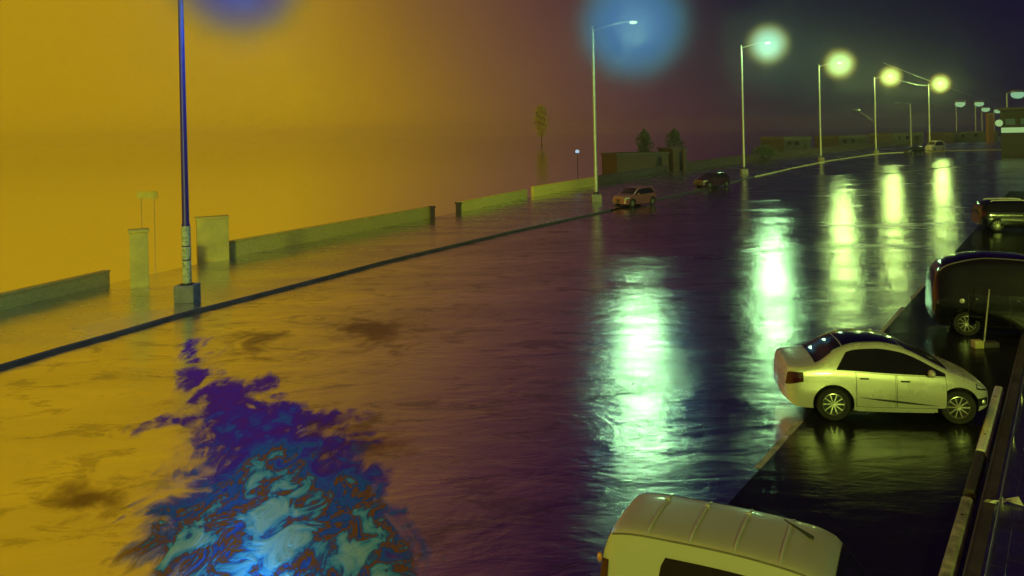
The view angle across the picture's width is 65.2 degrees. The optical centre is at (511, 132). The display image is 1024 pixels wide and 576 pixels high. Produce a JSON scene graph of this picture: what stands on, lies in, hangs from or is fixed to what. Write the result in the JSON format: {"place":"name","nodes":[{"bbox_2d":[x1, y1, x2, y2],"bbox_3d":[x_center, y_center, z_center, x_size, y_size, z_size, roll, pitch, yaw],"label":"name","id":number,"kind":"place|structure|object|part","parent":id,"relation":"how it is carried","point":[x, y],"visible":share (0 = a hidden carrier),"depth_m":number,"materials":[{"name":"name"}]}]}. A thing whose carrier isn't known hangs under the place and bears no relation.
{"place":"outdoors","nodes":[
{"label":"outdoors","id":0,"kind":"place"},
{"bbox_2d":[0,123,1000,292],"bbox_3d":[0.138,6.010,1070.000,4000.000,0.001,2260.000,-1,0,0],"label":"ground","id":1,"kind":"structure","parent":0,"point":[69,211],"depth_m":111.57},
{"bbox_2d":[0,270,110,310],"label":"boundary wall","id":2,"kind":"structure","parent":1,"relation":"on","point":[10,299],"depth_m":30.37,"materials":[{"name":"concrete"}]},
{"bbox_2d":[128,228,148,286],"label":"gate pier","id":3,"kind":"structure","parent":1,"relation":"on","point":[139,258],"depth_m":32.33,"materials":[{"name":"beige concrete"}]},
{"bbox_2d":[137,191,157,229],"bbox_3d":[-20.032,4.865,44.017,1.136,3.193,0.095,-1,0,0],"label":"sign board","id":4,"kind":"object","parent":1,"relation":"on","point":[148,195],"visible":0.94,"depth_m":43.97,"materials":[{"name":"metal"}]},
{"bbox_2d":[194,215,229,263],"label":"gate pier","id":5,"kind":"structure","parent":1,"relation":"on","point":[212,238],"depth_m":38.64,"materials":[{"name":"beige concrete"}]},
{"bbox_2d":[229,206,429,257],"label":"boundary wall","id":6,"kind":"structure","parent":1,"relation":"on","point":[253,244],"depth_m":45.70,"materials":[{"name":"concrete"}]},
{"bbox_2d":[429,206,435,217],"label":"gate pier","id":7,"kind":"structure","parent":1,"relation":"on","point":[432,211],"depth_m":55.99,"materials":[{"name":"grey concrete"}]},
{"bbox_2d":[455,202,461,212],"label":"gate pier","id":8,"kind":"structure","parent":1,"relation":"on","point":[458,207],"depth_m":59.61,"materials":[{"name":"grey concrete"}]},
{"bbox_2d":[459,189,527,211],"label":"boundary wall","id":9,"kind":"structure","parent":1,"relation":"on","point":[476,203],"depth_m":64.87,"materials":[{"name":"concrete"}]},
{"bbox_2d":[533,105,548,145],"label":"cypress tree","id":10,"kind":"object","parent":1,"relation":"on","point":[539,111],"visible":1,"depth_m":329.21,"materials":[{"name":"green plant"}]},
{"bbox_2d":[531,177,593,196],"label":"boundary wall","id":11,"kind":"structure","parent":1,"relation":"on","point":[544,189],"depth_m":77.90,"materials":[{"name":"concrete"}]},
{"bbox_2d":[575,150,578,178],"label":"garden lamp","id":12,"kind":"object","parent":1,"relation":"on","point":[576,151],"visible":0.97,"depth_m":95.97,"materials":[{"name":"metal"}]},
{"bbox_2d":[598,165,667,184],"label":"boundary wall","id":13,"kind":"structure","parent":1,"relation":"on","point":[615,177],"depth_m":95.79,"materials":[{"name":"grey concrete"}]},
{"bbox_2d":[600,151,669,172],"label":"shed","id":14,"kind":"structure","parent":1,"relation":"on","point":[614,162],"depth_m":112.25,"materials":[{"name":"concrete"}]},
{"bbox_2d":[655,156,661,165],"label":"door","id":15,"kind":"structure","parent":14,"relation":"in","point":[658,160],"depth_m":112.60,"materials":[{"name":"metal"}]},
{"bbox_2d":[634,128,654,151],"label":"pointed tree","id":16,"kind":"object","parent":1,"relation":"on","point":[644,137],"visible":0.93,"depth_m":120.67,"materials":[{"name":"green plant"}]},
{"bbox_2d":[657,147,686,170],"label":"hut","id":17,"kind":"object","parent":1,"relation":"on","point":[675,159],"visible":0.67,"depth_m":113.08,"materials":[{"name":"concrete"}]},
{"bbox_2d":[664,128,684,146],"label":"pointed tree","id":18,"kind":"object","parent":1,"relation":"on","point":[674,134],"visible":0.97,"depth_m":121.63,"materials":[{"name":"green plant"}]},
{"bbox_2d":[681,148,686,170],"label":"gate post","id":19,"kind":"object","parent":1,"relation":"on","point":[684,159],"visible":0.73,"depth_m":110.63,"materials":[{"name":"grey concrete"}]},
{"bbox_2d":[658,176,754,199],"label":"kerb","id":20,"kind":"structure","parent":1,"relation":"on","point":[701,189],"depth_m":75.45,"materials":[{"name":"concrete"}]},
{"bbox_2d":[687,155,741,169],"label":"boundary wall","id":21,"kind":"structure","parent":1,"relation":"on","point":[704,163],"depth_m":120.44,"materials":[{"name":"grey concrete"}]},
{"bbox_2d":[750,143,779,159],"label":"bush","id":22,"kind":"object","parent":1,"relation":"on","point":[765,150],"visible":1,"depth_m":139.29,"materials":[{"name":"green plant"}]},
{"bbox_2d":[745,141,892,161],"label":"boundary wall","id":23,"kind":"structure","parent":1,"relation":"on","point":[756,157],"depth_m":163.39,"materials":[{"name":"grey concrete"}]},
{"bbox_2d":[814,135,867,147],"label":"house","id":24,"kind":"structure","parent":1,"relation":"on","point":[832,140],"depth_m":200.72,"materials":[{"name":"concrete"}]},
{"bbox_2d":[894,102,911,146],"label":"street lamp","id":25,"kind":"object","parent":1,"relation":"on","point":[910,120],"visible":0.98,"depth_m":174.93,"materials":[{"name":"metal"}]},
{"bbox_2d":[925,140,944,150],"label":"car","id":26,"kind":"object","parent":1,"relation":"on","point":[934,145],"visible":0.99,"depth_m":167.13,"materials":[{"name":"white paint"}]},
{"bbox_2d":[955,100,965,131],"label":"street lamp","id":27,"kind":"object","parent":1,"relation":"on","point":[959,103],"visible":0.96,"depth_m":289.49,"materials":[{"name":"paint"}]},
{"bbox_2d":[974,100,983,130],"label":"street lamp","id":28,"kind":"object","parent":1,"relation":"on","point":[979,103],"visible":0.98,"depth_m":319.56,"materials":[{"name":"paint"}]},
{"bbox_2d":[981,106,989,130],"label":"street lamp","id":29,"kind":"object","parent":1,"relation":"on","point":[985,108],"visible":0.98,"depth_m":349.35,"materials":[{"name":"glass"}]},
{"bbox_2d":[985,113,994,140],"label":"brick post","id":30,"kind":"object","parent":1,"relation":"on","point":[989,126],"visible":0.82,"depth_m":239.40,"materials":[{"name":"red brick"}]},
{"bbox_2d":[962,332,1023,575],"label":"kerb","id":31,"kind":"structure","parent":1,"relation":"on","point":[976,550],"depth_m":13.15,"materials":[{"name":"stone"}]},
{"bbox_2d":[995,107,1023,154],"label":"shop","id":32,"kind":"structure","parent":1,"relation":"on","point":[1010,122],"depth_m":139.90,"materials":[{"name":"black"}]},
{"bbox_2d":[1005,118,1015,125],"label":"window","id":33,"kind":"structure","parent":32,"relation":"in","point":[1008,121],"depth_m":139.96,"materials":[{"name":"grey glass"}]},
{"bbox_2d":[1019,118,1023,124],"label":"window","id":34,"kind":"structure","parent":32,"relation":"in","point":[1021,120],"depth_m":139.08,"materials":[{"name":"black glass"}]},
{"bbox_2d":[0,142,1000,363],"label":"pavement","id":35,"kind":"structure","parent":0,"point":[37,327],"depth_m":38.26,"materials":[{"name":"concrete"}]},
{"bbox_2d":[173,0,200,303],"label":"street lamp","id":36,"kind":"object","parent":35,"relation":"on","point":[187,290],"visible":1,"depth_m":29.05,"materials":[{"name":"metal"}]},
{"bbox_2d":[591,20,637,202],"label":"street lamp","id":37,"kind":"object","parent":35,"relation":"on","point":[596,197],"visible":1,"depth_m":65.39,"materials":[{"name":"metal"}]},
{"bbox_2d":[740,41,770,173],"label":"street lamp","id":38,"kind":"object","parent":35,"relation":"on","point":[743,170],"visible":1,"depth_m":99.70,"materials":[{"name":"metal"}]},
{"bbox_2d":[818,62,841,160],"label":"street lamp","id":39,"kind":"object","parent":35,"relation":"on","point":[820,158],"visible":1,"depth_m":130.10,"materials":[{"name":"metal"}]},
{"bbox_2d":[873,75,891,153],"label":"street lamp","id":40,"kind":"object","parent":35,"relation":"on","point":[875,151],"visible":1,"depth_m":158.11,"materials":[{"name":"metal"}]},
{"bbox_2d":[928,82,941,141],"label":"street lamp","id":41,"kind":"object","parent":35,"relation":"on","point":[929,109],"visible":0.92,"depth_m":177.42,"materials":[{"name":"metal"}]},
{"bbox_2d":[884,63,1010,107],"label":"overhead cable","id":42,"kind":"object","parent":41,"relation":"attached to","point":[942,85],"visible":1,"depth_m":182.21,"materials":[{"name":"metal"}]},
{"bbox_2d":[0,150,1023,575],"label":"road","id":43,"kind":"structure","parent":0,"point":[554,398],"depth_m":20.48,"materials":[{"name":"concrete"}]},
{"bbox_2d":[71,493,103,505],"bbox_3d":[-7.292,6.163,13.418,3.577,0.001,2.265,-1,0,0],"label":"stain","id":44,"kind":"object","parent":43,"relation":"on","point":[85,499],"visible":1,"depth_m":13.45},
{"bbox_2d":[248,335,276,343],"bbox_3d":[-7.749,6.174,23.529,3.716,0.001,7.211,-1,0,-14],"label":"stain","id":45,"kind":"object","parent":43,"relation":"on","point":[259,340],"visible":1,"depth_m":23.68,"materials":[{"name":"brown"}]},
{"bbox_2d":[118,338,423,575],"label":"lamp reflection","id":46,"kind":"object","parent":43,"relation":"on","point":[280,499],"visible":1,"depth_m":13.07,"materials":[{"name":"liquid"}]},
{"bbox_2d":[0,210,610,369],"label":"kerb","id":47,"kind":"structure","parent":43,"relation":"on","point":[85,342],"depth_m":29.00,"materials":[{"name":"concrete"}]},
{"bbox_2d":[347,324,394,339],"bbox_3d":[-4.569,6.101,24.619,6.520,0.001,8.318,-1,0,0],"label":"stain","id":48,"kind":"object","parent":43,"relation":"on","point":[374,329],"visible":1,"depth_m":24.77,"materials":[{"name":"brown liquid"}]},
{"bbox_2d":[612,186,656,206],"bbox_3d":[9.584,5.021,62.854,3.920,1.520,2.016,-1,0,-42],"label":"hatchback","id":49,"kind":"object","parent":43,"relation":"on","point":[631,196],"visible":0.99,"depth_m":62.21,"materials":[{"name":"paint"}]},
{"bbox_3d":[9.953,5.150,62.067,0.880,0.646,0.058,-1,0,-42],"label":"door","id":50,"kind":"part","parent":49,"relation":"part of","materials":[{"name":"orange metal"}]},
{"bbox_3d":[10.329,4.609,62.592,2.350,0.451,0.185,-1,0,-42],"label":"side window","id":51,"kind":"part","parent":49,"relation":"part of","materials":[{"name":"black glass"}]},
{"bbox_3d":[10.588,5.130,62.653,0.800,0.654,0.049,-1,0,-42],"label":"door","id":52,"kind":"part","parent":49,"relation":"part of","materials":[{"name":"orange metal"}]},
{"bbox_2d":[694,172,729,186],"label":"dark car","id":53,"kind":"object","parent":43,"relation":"on","point":[709,179],"visible":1,"depth_m":79.91,"materials":[{"name":"black paint"}]},
{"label":"door","id":54,"kind":"part","parent":53,"relation":"part of","materials":[{"name":"black metal"}]},
{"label":"side window","id":55,"kind":"part","parent":53,"relation":"part of","materials":[{"name":"black glass"}]},
{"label":"door","id":56,"kind":"part","parent":53,"relation":"part of","materials":[{"name":"black metal"}]},
{"bbox_2d":[755,438,786,468],"bbox_3d":[4.771,5.884,14.700,0.120,0.001,1.600,-1,0,35],"label":"line marking","id":57,"kind":"object","parent":43,"relation":"on","point":[761,463],"visible":1,"depth_m":14.65,"materials":[{"name":"paint"}]},
{"bbox_2d":[785,420,802,434],"bbox_3d":[5.604,5.865,15.886,0.120,0.001,0.900,-1,0,35],"label":"line marking","id":58,"kind":"object","parent":43,"relation":"on","point":[794,427],"visible":1,"depth_m":15.89,"materials":[{"name":"paint"}]},
{"bbox_2d":[755,149,1000,176],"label":"kerb","id":59,"kind":"structure","parent":43,"relation":"on","point":[846,158],"depth_m":133.07,"materials":[{"name":"concrete"}]},
{"bbox_2d":[879,307,904,331],"bbox_3d":[11.612,5.726,24.436,0.120,0.001,4.000,-1,0,35],"label":"line marking","id":60,"kind":"object","parent":43,"relation":"on","point":[892,319],"visible":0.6,"depth_m":24.45,"materials":[{"name":"paint"}]},
{"bbox_2d":[904,146,924,154],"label":"car","id":61,"kind":"object","parent":43,"relation":"on","point":[915,150],"visible":1,"depth_m":151.37,"materials":[{"name":"paint"}]},
{"bbox_2d":[910,284,925,298],"bbox_3d":[14.487,5.660,28.526,0.120,0.001,3.000,-1,0,35],"label":"line marking","id":62,"kind":"object","parent":43,"relation":"on","point":[917,291],"visible":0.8,"depth_m":28.43,"materials":[{"name":"paint"}]},
{"bbox_2d":[884,163,985,173],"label":"line marking","id":63,"kind":"object","parent":43,"relation":"on","point":[933,168],"visible":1,"depth_m":103.93,"materials":[{"name":"white paint"}]},
{"bbox_2d":[1006,89,1023,107],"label":"street lamp","id":64,"kind":"object","parent":43,"relation":"on","point":[1017,93],"visible":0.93,"depth_m":154.54,"materials":[{"name":"paint"}]},
{"bbox_2d":[0,0,1023,145],"label":"sky","id":65,"kind":"structure","parent":0,"point":[72,71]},
{"bbox_2d":[760,136,811,150],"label":"house","id":66,"kind":"structure","parent":0,"point":[783,143],"depth_m":190.55,"materials":[{"name":"concrete"}]},
{"bbox_2d":[728,191,1023,575],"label":"parking lane","id":67,"kind":"structure","parent":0,"point":[878,493],"depth_m":13.95,"materials":[{"name":"black asphalt"}]},
{"bbox_2d":[597,493,870,575],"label":"people carrier","id":68,"kind":"object","parent":67,"relation":"on","point":[653,534],"visible":1,"depth_m":8.18,"materials":[{"name":"beige paint"}]},
{"bbox_2d":[659,558,743,575],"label":"side window","id":69,"kind":"structure","parent":68,"relation":"in","point":[669,567],"depth_m":8.00,"materials":[{"name":"black glass"}]},
{"bbox_2d":[773,328,987,423],"bbox_3d":[7.679,5.040,16.857,3.988,1.569,2.051,-1,0,9],"label":"saloon car","id":70,"kind":"object","parent":67,"relation":"on","point":[835,375],"visible":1,"depth_m":16.17,"materials":[{"name":"silver metal"}]},
{"bbox_3d":[6.577,4.544,17.025,0.555,0.341,1.325,-1,0,9],"label":"rear window","id":71,"kind":"part","parent":70,"relation":"part of","materials":[{"name":"black glass"}]},
{"bbox_3d":[7.309,5.183,16.060,0.754,0.702,0.059,-1,0,9],"label":"door","id":72,"kind":"part","parent":70,"relation":"part of","materials":[{"name":"white metal"}]},
{"bbox_3d":[7.609,4.642,16.141,2.063,0.492,0.197,-1,0,9],"label":"side window","id":73,"kind":"part","parent":70,"relation":"part of","materials":[{"name":"black glass"}]},
{"bbox_3d":[8.162,5.183,15.930,0.933,0.660,0.061,-1,0,8],"label":"door","id":74,"kind":"part","parent":70,"relation":"part of","materials":[{"name":"white metal"}]},
{"bbox_2d":[938,496,974,575],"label":"wheel stop","id":75,"kind":"object","parent":67,"relation":"on","point":[954,549],"visible":1,"depth_m":11.30,"materials":[{"name":"paint"}]},
{"bbox_2d":[925,251,1023,335],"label":"passenger van","id":76,"kind":"object","parent":67,"relation":"on","point":[959,285],"visible":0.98,"depth_m":22.37,"materials":[{"name":"paint"}]},
{"bbox_3d":[12.286,4.210,23.488,0.075,0.422,1.342,-1,0,21],"label":"rear window","id":77,"kind":"part","parent":76,"relation":"part of","materials":[{"name":"black glass"}]},
{"bbox_3d":[13.672,4.114,22.125,2.700,0.815,0.165,-1,0,21],"label":"side window","id":78,"kind":"part","parent":76,"relation":"part of","materials":[{"name":"black glass"}]},
{"bbox_3d":[13.231,4.966,22.188,1.000,0.862,0.051,-1,0,21],"label":"door","id":79,"kind":"part","parent":76,"relation":"part of","materials":[{"name":"black plastic"}]},
{"bbox_3d":[14.321,4.941,21.773,1.280,0.862,0.054,-1,0,21],"label":"door","id":80,"kind":"part","parent":76,"relation":"part of","materials":[{"name":"black plastic"}]},
{"bbox_2d":[962,450,986,498],"bbox_3d":[7.824,5.751,13.518,0.200,0.130,1.819,-1,0,35],"label":"wheel stop","id":81,"kind":"object","parent":67,"relation":"on","point":[973,481],"visible":1,"depth_m":13.31,"materials":[{"name":"concrete"}]},
{"bbox_2d":[971,289,999,348],"bbox_3d":[12.548,4.941,21.256,0.670,1.544,0.285,-1,0,0],"label":"marker post","id":82,"kind":"object","parent":67,"relation":"on","point":[978,344],"visible":1,"depth_m":21.15,"materials":[{"name":"paint"}]},
{"bbox_2d":[976,386,1003,456],"bbox_3d":[9.592,5.710,16.033,0.200,0.130,4.129,-1,0,35],"label":"wheel stop","id":83,"kind":"object","parent":67,"relation":"on","point":[986,436],"visible":0.98,"depth_m":15.69,"materials":[{"name":"white paint"}]},
{"bbox_2d":[971,198,1023,231],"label":"estate car","id":84,"kind":"object","parent":67,"relation":"on","point":[997,214],"visible":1,"depth_m":43.38,"materials":[{"name":"paint"}]},
{"bbox_3d":[25.802,4.077,44.322,0.193,0.379,1.221,-1,0,14],"label":"rear window","id":85,"kind":"part","parent":84,"relation":"part of","materials":[{"name":"brown glass"}]},
{"bbox_3d":[27.210,4.137,43.201,2.850,0.523,0.171,-1,0,14],"label":"side window","id":86,"kind":"part","parent":84,"relation":"part of","materials":[{"name":"black glass"}]},
{"bbox_3d":[26.954,4.728,43.151,1.050,0.706,0.057,-1,0,14],"label":"door","id":87,"kind":"part","parent":84,"relation":"part of","materials":[{"name":"black plastic"}]},
{"bbox_2d":[869,132,923,143],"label":"house","id":88,"kind":"structure","parent":0,"point":[901,137],"depth_m":230.67,"materials":[{"name":"concrete"}]},
{"bbox_2d":[926,131,1000,140],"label":"house","id":89,"kind":"structure","parent":0,"point":[966,135],"depth_m":260.57,"materials":[{"name":"concrete"}]},
{"bbox_2d":[980,366,1023,575],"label":"footway","id":90,"kind":"structure","parent":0,"point":[1007,557],"depth_m":11.83,"materials":[{"name":"grey concrete"}]},
{"bbox_2d":[983,497,1022,505],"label":"litter","id":91,"kind":"object","parent":90,"relation":"on","point":[1016,500],"visible":0.92,"depth_m":12.24,"materials":[{"name":"white paper"}]},
{"bbox_2d":[984,376,1023,575],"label":"kerb rail","id":92,"kind":"object","parent":90,"relation":"on","point":[997,515],"visible":0.89,"depth_m":12.43,"materials":[{"name":"metal"}]}
]}

